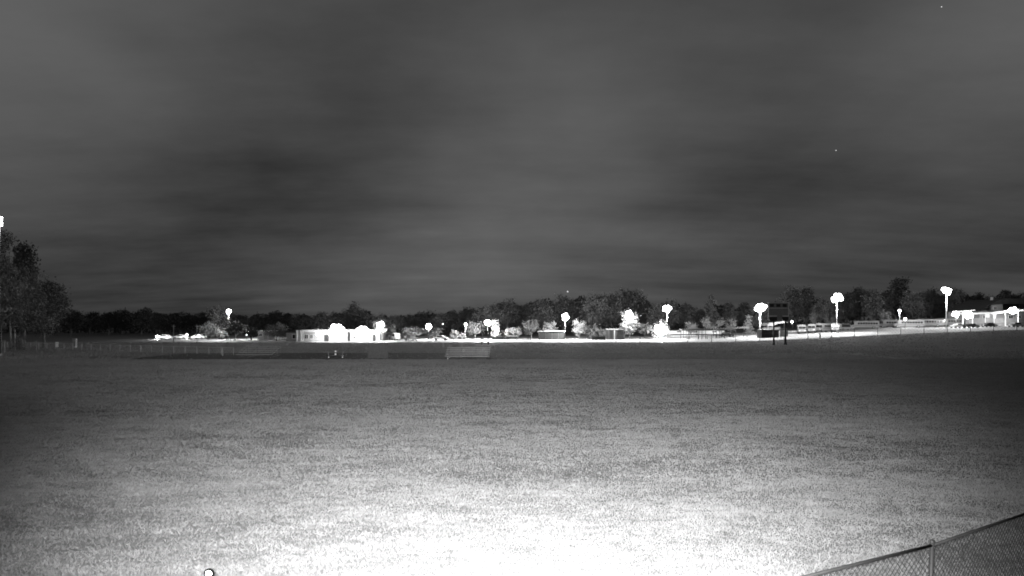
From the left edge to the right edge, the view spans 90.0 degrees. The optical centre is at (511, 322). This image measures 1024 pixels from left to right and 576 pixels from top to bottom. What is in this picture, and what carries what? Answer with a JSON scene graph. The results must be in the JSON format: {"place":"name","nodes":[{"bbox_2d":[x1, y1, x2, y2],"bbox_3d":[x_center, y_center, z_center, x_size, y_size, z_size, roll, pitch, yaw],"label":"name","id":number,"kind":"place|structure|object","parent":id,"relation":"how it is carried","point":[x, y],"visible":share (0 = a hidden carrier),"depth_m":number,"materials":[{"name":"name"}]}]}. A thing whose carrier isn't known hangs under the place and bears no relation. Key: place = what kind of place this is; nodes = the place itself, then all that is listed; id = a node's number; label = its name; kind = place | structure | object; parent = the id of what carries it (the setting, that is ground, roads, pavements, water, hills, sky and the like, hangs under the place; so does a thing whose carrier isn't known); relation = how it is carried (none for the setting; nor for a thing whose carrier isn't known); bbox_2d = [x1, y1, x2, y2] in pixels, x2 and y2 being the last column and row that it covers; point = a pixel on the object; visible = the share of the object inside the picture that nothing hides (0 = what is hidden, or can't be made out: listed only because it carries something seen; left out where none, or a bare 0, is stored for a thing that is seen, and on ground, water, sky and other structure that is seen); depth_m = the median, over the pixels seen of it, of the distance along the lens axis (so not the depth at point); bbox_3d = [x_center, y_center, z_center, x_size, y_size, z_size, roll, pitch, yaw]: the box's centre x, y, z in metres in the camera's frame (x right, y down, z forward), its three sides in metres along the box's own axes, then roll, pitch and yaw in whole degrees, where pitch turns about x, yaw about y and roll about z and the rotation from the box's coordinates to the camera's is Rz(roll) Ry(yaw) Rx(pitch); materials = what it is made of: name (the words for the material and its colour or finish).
{"place":"outdoors","nodes":[
{"label":"outdoors","id":0,"kind":"place"},
{"bbox_2d":[0,323,1023,575],"bbox_3d":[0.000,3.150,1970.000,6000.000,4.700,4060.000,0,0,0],"label":"ground","id":1,"kind":"structure","parent":0,"point":[102,337],"depth_m":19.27,"materials":[{"name":"grey plant"}]},
{"bbox_2d":[0,217,2,355],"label":"lamp post","id":2,"kind":"object","parent":1,"relation":"on","point":[0,287],"visible":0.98,"depth_m":84.04,"materials":[{"name":"black metal"}]},
{"bbox_2d":[0,229,33,352],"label":"tree","id":3,"kind":"object","parent":1,"relation":"on","point":[11,290],"visible":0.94,"depth_m":92.35,"materials":[{"name":"black plant"}]},
{"bbox_2d":[1,240,57,349],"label":"tree","id":4,"kind":"object","parent":1,"relation":"on","point":[26,262],"visible":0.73,"depth_m":101.56,"materials":[{"name":"black plant"}]},
{"bbox_2d":[28,276,72,347],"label":"tree","id":5,"kind":"object","parent":1,"relation":"on","point":[58,302],"visible":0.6,"depth_m":109.97,"materials":[{"name":"black plant"}]},
{"bbox_2d":[55,308,90,335],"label":"tree","id":6,"kind":"object","parent":1,"relation":"on","point":[74,321],"visible":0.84,"depth_m":211.43,"materials":[{"name":"black plant"}]},
{"bbox_2d":[76,311,106,334],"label":"tree","id":7,"kind":"object","parent":1,"relation":"on","point":[96,320],"visible":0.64,"depth_m":220.20,"materials":[{"name":"black plant"}]},
{"bbox_2d":[97,311,124,334],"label":"tree","id":8,"kind":"object","parent":1,"relation":"on","point":[112,320],"visible":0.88,"depth_m":227.37,"materials":[{"name":"black plant"}]},
{"bbox_2d":[2,342,233,354],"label":"chain link fence","id":9,"kind":"object","parent":1,"relation":"on","point":[125,346],"visible":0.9,"depth_m":94.80,"materials":[{"name":"metal"}]},
{"bbox_2d":[110,307,134,333],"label":"tree","id":10,"kind":"object","parent":1,"relation":"on","point":[126,325],"visible":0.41,"depth_m":235.27,"materials":[{"name":"black plant"}]},
{"bbox_2d":[122,306,156,335],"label":"tree","id":11,"kind":"object","parent":1,"relation":"on","point":[145,319],"visible":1,"depth_m":213.78,"materials":[{"name":"black plant"}]},
{"bbox_2d":[149,311,178,334],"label":"tree","id":12,"kind":"object","parent":1,"relation":"on","point":[163,319],"visible":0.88,"depth_m":222.17,"materials":[{"name":"black plant"}]},
{"bbox_2d":[166,311,196,333],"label":"tree","id":13,"kind":"object","parent":1,"relation":"on","point":[181,324],"visible":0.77,"depth_m":229.69,"materials":[{"name":"black plant"}]},
{"bbox_2d":[189,311,214,332],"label":"tree","id":14,"kind":"object","parent":1,"relation":"on","point":[201,320],"visible":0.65,"depth_m":237.02,"materials":[{"name":"black plant"}]},
{"bbox_2d":[198,321,219,338],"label":"tree","id":15,"kind":"object","parent":1,"relation":"on","point":[211,326],"visible":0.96,"depth_m":171.07,"materials":[{"name":"grey plant"}]},
{"bbox_2d":[203,304,230,337],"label":"tree","id":16,"kind":"object","parent":1,"relation":"on","point":[216,316],"visible":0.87,"depth_m":177.05,"materials":[{"name":"grey plant"}]},
{"bbox_2d":[223,320,248,339],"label":"tree","id":17,"kind":"object","parent":1,"relation":"on","point":[235,328],"visible":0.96,"depth_m":158.56,"materials":[{"name":"grey plant"}]},
{"bbox_2d":[223,313,252,334],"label":"tree","id":18,"kind":"object","parent":1,"relation":"on","point":[241,320],"visible":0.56,"depth_m":216.72,"materials":[{"name":"black plant"}]},
{"bbox_2d":[242,326,260,339],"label":"tree","id":19,"kind":"object","parent":1,"relation":"on","point":[251,331],"visible":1,"depth_m":157.35,"materials":[{"name":"black plant"}]},
{"bbox_2d":[243,313,275,329],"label":"tree","id":20,"kind":"object","parent":1,"relation":"on","point":[257,323],"visible":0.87,"depth_m":224.81,"materials":[{"name":"black plant"}]},
{"bbox_2d":[263,322,289,340],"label":"tree","id":21,"kind":"object","parent":1,"relation":"on","point":[279,332],"visible":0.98,"depth_m":150.94,"materials":[{"name":"grey plant"}]},
{"bbox_2d":[265,310,294,328],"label":"tree","id":22,"kind":"object","parent":1,"relation":"on","point":[278,317],"visible":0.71,"depth_m":232.21,"materials":[{"name":"black plant"}]},
{"bbox_2d":[288,313,315,329],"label":"tree","id":23,"kind":"object","parent":1,"relation":"on","point":[303,322],"visible":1,"depth_m":211.48,"materials":[{"name":"black plant"}]},
{"bbox_2d":[310,310,334,328],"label":"tree","id":24,"kind":"object","parent":1,"relation":"on","point":[321,322],"visible":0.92,"depth_m":218.94,"materials":[{"name":"black plant"}]},
{"bbox_2d":[329,312,353,327],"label":"tree","id":25,"kind":"object","parent":1,"relation":"on","point":[337,321],"visible":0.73,"depth_m":227.64,"materials":[{"name":"black plant"}]},
{"bbox_2d":[342,301,367,328],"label":"tree","id":26,"kind":"object","parent":1,"relation":"on","point":[352,311],"visible":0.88,"depth_m":236.11,"materials":[{"name":"black plant"}]},
{"bbox_2d":[363,312,389,328],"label":"tree","id":27,"kind":"object","parent":1,"relation":"on","point":[371,319],"visible":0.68,"depth_m":214.61,"materials":[{"name":"grey plant"}]},
{"bbox_2d":[383,314,404,329],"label":"tree","id":28,"kind":"object","parent":1,"relation":"on","point":[393,319],"visible":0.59,"depth_m":222.51,"materials":[{"name":"grey plant"}]},
{"bbox_2d":[398,313,421,330],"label":"tree","id":29,"kind":"object","parent":1,"relation":"on","point":[410,319],"visible":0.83,"depth_m":230.40,"materials":[{"name":"grey plant"}]},
{"bbox_2d":[414,309,435,331],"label":"tree","id":30,"kind":"object","parent":1,"relation":"on","point":[425,321],"visible":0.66,"depth_m":238.46,"materials":[{"name":"black plant"}]},
{"bbox_2d":[413,328,442,339],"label":"tree","id":31,"kind":"object","parent":1,"relation":"on","point":[422,332],"visible":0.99,"depth_m":157.25,"materials":[{"name":"grey plant"}]},
{"bbox_2d":[427,312,448,333],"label":"tree","id":32,"kind":"object","parent":1,"relation":"on","point":[439,321],"visible":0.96,"depth_m":217.51,"materials":[{"name":"grey plant"}]},
{"bbox_2d":[444,309,464,329],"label":"tree","id":33,"kind":"object","parent":1,"relation":"on","point":[453,317],"visible":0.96,"depth_m":225.62,"materials":[{"name":"black plant"}]},
{"bbox_2d":[458,306,475,332],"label":"tree","id":34,"kind":"object","parent":1,"relation":"on","point":[467,313],"visible":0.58,"depth_m":232.61,"materials":[{"name":"grey plant"}]},
{"bbox_2d":[466,322,484,338],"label":"tree","id":35,"kind":"object","parent":1,"relation":"on","point":[474,329],"visible":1,"depth_m":171.20,"materials":[{"name":"white plant"}]},
{"bbox_2d":[468,304,494,335],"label":"tree","id":36,"kind":"object","parent":1,"relation":"on","point":[482,316],"visible":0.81,"depth_m":212.22,"materials":[{"name":"grey plant"}]},
{"bbox_2d":[490,319,500,337],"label":"tree","id":37,"kind":"object","parent":1,"relation":"on","point":[495,327],"visible":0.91,"depth_m":165.64,"materials":[{"name":"white plant"}]},
{"bbox_2d":[487,304,505,331],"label":"tree","id":38,"kind":"object","parent":1,"relation":"on","point":[495,310],"visible":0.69,"depth_m":220.37,"materials":[{"name":"grey plant"}]},
{"bbox_2d":[496,298,522,329],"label":"tree","id":39,"kind":"object","parent":1,"relation":"on","point":[509,309],"visible":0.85,"depth_m":228.43,"materials":[{"name":"grey plant"}]},
{"bbox_2d":[1,288,1022,333],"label":"woodland","id":40,"kind":"object","parent":1,"relation":"on","point":[720,312],"visible":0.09,"depth_m":250.92,"materials":[{"name":"black plant"}]},
{"bbox_2d":[512,302,531,333],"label":"tree","id":41,"kind":"object","parent":1,"relation":"on","point":[523,316],"visible":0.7,"depth_m":236.63,"materials":[{"name":"grey plant"}]},
{"bbox_2d":[522,319,540,337],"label":"tree","id":42,"kind":"object","parent":1,"relation":"on","point":[531,328],"visible":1,"depth_m":175.18,"materials":[{"name":"grey plant"}]},
{"bbox_2d":[527,296,557,330],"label":"tree","id":43,"kind":"object","parent":1,"relation":"on","point":[543,313],"visible":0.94,"depth_m":215.63,"materials":[{"name":"grey plant"}]},
{"bbox_2d":[538,331,565,339],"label":"dugout","id":44,"kind":"object","parent":1,"relation":"on","point":[545,335],"visible":0.99,"depth_m":161.98,"materials":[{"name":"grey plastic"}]},
{"bbox_2d":[548,293,578,330],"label":"tree","id":45,"kind":"object","parent":1,"relation":"on","point":[566,304],"visible":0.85,"depth_m":223.45,"materials":[{"name":"grey plant"}]},
{"bbox_2d":[564,295,587,330],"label":"tree","id":46,"kind":"object","parent":1,"relation":"on","point":[578,305],"visible":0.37,"depth_m":230.77,"materials":[{"name":"grey plant"}]},
{"bbox_2d":[572,319,587,335],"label":"tree","id":47,"kind":"object","parent":1,"relation":"on","point":[581,326],"visible":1,"depth_m":167.78,"materials":[{"name":"white plant"}]},
{"bbox_2d":[581,323,600,338],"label":"shrub","id":48,"kind":"object","parent":1,"relation":"on","point":[590,332],"visible":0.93,"depth_m":171.29,"materials":[{"name":"grey plant"}]},
{"bbox_2d":[577,291,610,325],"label":"tree","id":49,"kind":"object","parent":1,"relation":"on","point":[597,314],"visible":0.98,"depth_m":210.31,"materials":[{"name":"grey plant"}]},
{"bbox_2d":[192,326,1023,341],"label":"parking lot","id":50,"kind":"structure","parent":1,"relation":"on","point":[849,333],"depth_m":155.77,"materials":[{"name":"grey asphalt"}]},
{"bbox_2d":[285,327,386,340],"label":"school building","id":51,"kind":"structure","parent":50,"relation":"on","point":[311,335],"depth_m":148.30,"materials":[{"name":"white paint"}]},
{"bbox_2d":[328,324,344,338],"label":"wall floodlight","id":52,"kind":"object","parent":51,"relation":"attached to","point":[336,331],"depth_m":143.79,"materials":[{"name":"metal"}]},
{"bbox_2d":[354,326,368,339],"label":"wall floodlight","id":53,"kind":"object","parent":51,"relation":"attached to","point":[361,332],"depth_m":144.70,"materials":[{"name":"metal"}]},
{"bbox_2d":[757,329,778,337],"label":"storage container","id":54,"kind":"object","parent":50,"relation":"on","point":[769,333],"visible":0.68,"depth_m":155.00,"materials":[{"name":"black metal"}]},
{"bbox_2d":[816,323,832,331],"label":"school bus","id":55,"kind":"object","parent":50,"relation":"on","point":[822,327],"visible":0.7,"depth_m":173.18,"materials":[{"name":"paint"}]},
{"bbox_2d":[831,293,842,333],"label":"lamp post","id":56,"kind":"object","parent":50,"relation":"on","point":[837,297],"visible":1,"depth_m":157.56,"materials":[{"name":"white metal"}]},
{"bbox_2d":[851,321,878,328],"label":"school bus","id":57,"kind":"object","parent":50,"relation":"on","point":[872,324],"visible":0.88,"depth_m":188.90,"materials":[{"name":"paint"}]},
{"bbox_2d":[894,320,924,327],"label":"school bus","id":58,"kind":"object","parent":50,"relation":"on","point":[920,323],"visible":0.91,"depth_m":184.80,"materials":[{"name":"paint"}]},
{"bbox_2d":[916,319,943,326],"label":"school bus","id":59,"kind":"object","parent":50,"relation":"on","point":[934,322],"visible":0.57,"depth_m":188.29,"materials":[{"name":"paint"}]},
{"bbox_2d":[599,289,626,328],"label":"tree","id":60,"kind":"object","parent":1,"relation":"on","point":[616,310],"visible":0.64,"depth_m":218.23,"materials":[{"name":"grey plant"}]},
{"bbox_2d":[605,329,624,339],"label":"shed","id":61,"kind":"structure","parent":1,"relation":"on","point":[615,334],"depth_m":164.00,"materials":[{"name":"paint"}]},
{"bbox_2d":[610,286,648,334],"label":"tree","id":62,"kind":"object","parent":1,"relation":"on","point":[633,295],"visible":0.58,"depth_m":226.12,"materials":[{"name":"grey plant"}]},
{"bbox_2d":[618,309,640,334],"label":"tree","id":63,"kind":"object","parent":1,"relation":"on","point":[633,324],"visible":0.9,"depth_m":162.32,"materials":[{"name":"white plant"}]},
{"bbox_2d":[633,292,653,328],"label":"tree","id":64,"kind":"object","parent":1,"relation":"on","point":[643,319],"visible":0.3,"depth_m":233.67,"materials":[{"name":"black plant"}]},
{"bbox_2d":[642,303,666,325],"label":"tree","id":65,"kind":"object","parent":1,"relation":"on","point":[656,313],"visible":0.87,"depth_m":213.12,"materials":[{"name":"grey plant"}]},
{"bbox_2d":[647,319,669,338],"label":"shrub","id":66,"kind":"object","parent":1,"relation":"on","point":[655,335],"visible":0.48,"depth_m":167.31,"materials":[{"name":"white plant"}]},
{"bbox_2d":[659,298,683,327],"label":"tree","id":67,"kind":"object","parent":1,"relation":"on","point":[671,319],"visible":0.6,"depth_m":220.45,"materials":[{"name":"black plant"}]},
{"bbox_2d":[676,303,698,328],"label":"tree","id":68,"kind":"object","parent":1,"relation":"on","point":[688,311],"visible":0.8,"depth_m":228.76,"materials":[{"name":"grey plant"}]},
{"bbox_2d":[665,329,725,336],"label":"building","id":69,"kind":"structure","parent":1,"relation":"on","point":[678,331],"depth_m":190.00,"materials":[{"name":"white paint"}]},
{"bbox_2d":[690,307,709,328],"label":"tree","id":70,"kind":"object","parent":1,"relation":"on","point":[699,316],"visible":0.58,"depth_m":237.23,"materials":[{"name":"black plant"}]},
{"bbox_2d":[701,294,718,327],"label":"tree","id":71,"kind":"object","parent":1,"relation":"on","point":[709,308],"visible":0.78,"depth_m":217.25,"materials":[{"name":"grey plant"}]},
{"bbox_2d":[700,318,726,335],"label":"tree","id":72,"kind":"object","parent":1,"relation":"on","point":[718,322],"visible":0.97,"depth_m":181.72,"materials":[{"name":"grey plant"}]},
{"bbox_2d":[720,301,738,330],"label":"tree","id":73,"kind":"object","parent":1,"relation":"on","point":[730,314],"visible":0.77,"depth_m":224.80,"materials":[{"name":"grey plant"}]},
{"bbox_2d":[736,302,754,329],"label":"tree","id":74,"kind":"object","parent":1,"relation":"on","point":[743,312],"visible":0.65,"depth_m":233.01,"materials":[{"name":"grey plant"}]},
{"bbox_2d":[744,315,754,334],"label":"tree","id":75,"kind":"object","parent":1,"relation":"on","point":[748,323],"visible":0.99,"depth_m":179.78,"materials":[{"name":"grey plant"}]},
{"bbox_2d":[750,313,769,327],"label":"tree","id":76,"kind":"object","parent":1,"relation":"on","point":[755,320],"visible":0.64,"depth_m":211.64,"materials":[{"name":"black plant"}]},
{"bbox_2d":[768,302,788,344],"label":"scoreboard","id":77,"kind":"object","parent":1,"relation":"on","point":[778,311],"visible":0.87,"depth_m":120.88,"materials":[{"name":"black metal"}]},
{"bbox_2d":[777,292,793,328],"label":"tree","id":78,"kind":"object","parent":1,"relation":"on","point":[783,299],"visible":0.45,"depth_m":220.58,"materials":[{"name":"grey plant"}]},
{"bbox_2d":[781,284,805,327],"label":"tree","id":79,"kind":"object","parent":1,"relation":"on","point":[797,301],"visible":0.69,"depth_m":227.50,"materials":[{"name":"grey plant"}]},
{"bbox_2d":[792,285,819,324],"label":"tree","id":80,"kind":"object","parent":1,"relation":"on","point":[808,294],"visible":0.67,"depth_m":234.69,"materials":[{"name":"black plant"}]},
{"bbox_2d":[619,323,1022,341],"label":"chain link fence","id":81,"kind":"object","parent":1,"relation":"on","point":[831,331],"visible":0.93,"depth_m":139.00,"materials":[{"name":"metal"}]},
{"bbox_2d":[809,297,834,322],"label":"tree","id":82,"kind":"object","parent":1,"relation":"on","point":[823,310],"visible":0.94,"depth_m":214.67,"materials":[{"name":"grey plant"}]},
{"bbox_2d":[828,301,847,322],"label":"tree","id":83,"kind":"object","parent":1,"relation":"on","point":[840,311],"visible":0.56,"depth_m":222.22,"materials":[{"name":"black plant"}]},
{"bbox_2d":[832,292,858,323],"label":"tree","id":84,"kind":"object","parent":1,"relation":"on","point":[850,307],"visible":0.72,"depth_m":230.23,"materials":[{"name":"black plant"}]},
{"bbox_2d":[842,284,874,320],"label":"tree","id":85,"kind":"object","parent":1,"relation":"on","point":[858,293],"visible":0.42,"depth_m":238.85,"materials":[{"name":"black plant"}]},
{"bbox_2d":[856,289,887,320],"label":"tree","id":86,"kind":"object","parent":1,"relation":"on","point":[875,300],"visible":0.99,"depth_m":217.46,"materials":[{"name":"grey plant"}]},
{"bbox_2d":[877,288,898,318],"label":"tree","id":87,"kind":"object","parent":1,"relation":"on","point":[889,301],"visible":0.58,"depth_m":224.97,"materials":[{"name":"black plant"}]},
{"bbox_2d":[887,276,912,319],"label":"tree","id":88,"kind":"object","parent":1,"relation":"on","point":[899,284],"visible":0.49,"depth_m":233.30,"materials":[{"name":"black plant"}]},
{"bbox_2d":[802,513,1023,575],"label":"chain link fence","id":89,"kind":"object","parent":1,"relation":"on","point":[932,544],"visible":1,"depth_m":7.43,"materials":[{"name":"grey metal"}]},
{"bbox_2d":[897,290,928,319],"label":"tree","id":90,"kind":"object","parent":1,"relation":"on","point":[912,309],"visible":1,"depth_m":213.03,"materials":[{"name":"grey plant"}]},
{"bbox_2d":[912,291,935,318],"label":"tree","id":91,"kind":"object","parent":1,"relation":"on","point":[928,309],"visible":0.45,"depth_m":220.45,"materials":[{"name":"black plant"}]},
{"bbox_2d":[921,286,945,318],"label":"tree","id":92,"kind":"object","parent":1,"relation":"on","point":[938,302],"visible":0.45,"depth_m":228.45,"materials":[{"name":"black plant"}]},
{"bbox_2d":[944,287,968,309],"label":"tree","id":93,"kind":"object","parent":1,"relation":"on","point":[957,294],"visible":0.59,"depth_m":216.51,"materials":[{"name":"black plant"}]},
{"bbox_2d":[945,297,1023,325],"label":"station building","id":94,"kind":"structure","parent":1,"relation":"on","point":[981,305],"depth_m":186.59,"materials":[{"name":"white paint"}]},
{"bbox_2d":[953,309,1023,325],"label":"station canopy","id":95,"kind":"object","parent":1,"relation":"on","point":[1005,321],"visible":0.77,"depth_m":184.60,"materials":[{"name":"white paint"}]},
{"bbox_2d":[997,290,1019,309],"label":"tree","id":96,"kind":"object","parent":1,"relation":"on","point":[1007,294],"visible":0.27,"depth_m":218.85,"materials":[{"name":"black plant"}]},
{"bbox_2d":[131,353,892,358],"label":"dirt track","id":97,"kind":"structure","parent":0,"point":[552,355],"depth_m":82.49,"materials":[{"name":"grey soil"}]},
{"bbox_2d":[236,346,280,356],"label":"bleachers","id":98,"kind":"object","parent":97,"relation":"on","point":[247,352],"visible":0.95,"depth_m":82.48,"materials":[{"name":"metal"}]},
{"bbox_2d":[368,343,387,357],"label":"screen panel","id":99,"kind":"object","parent":97,"relation":"on","point":[377,350],"visible":1,"depth_m":77.49,"materials":[{"name":"fabric"}]},
{"bbox_2d":[445,347,490,358],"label":"bleachers","id":100,"kind":"object","parent":97,"relation":"on","point":[488,351],"visible":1,"depth_m":78.65,"materials":[{"name":"metal"}]},
{"bbox_2d":[0,0,1023,322],"label":"sky","id":101,"kind":"structure","parent":0,"point":[249,158],"materials":[{"name":"grey"}]},
{"bbox_2d":[931,326,1020,326],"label":"access road","id":102,"kind":"structure","parent":0,"point":[980,326],"depth_m":176.31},
{"bbox_2d":[935,318,962,324],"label":"school bus","id":103,"kind":"object","parent":102,"relation":"on","point":[950,321],"visible":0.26,"depth_m":190.45,"materials":[{"name":"paint"}]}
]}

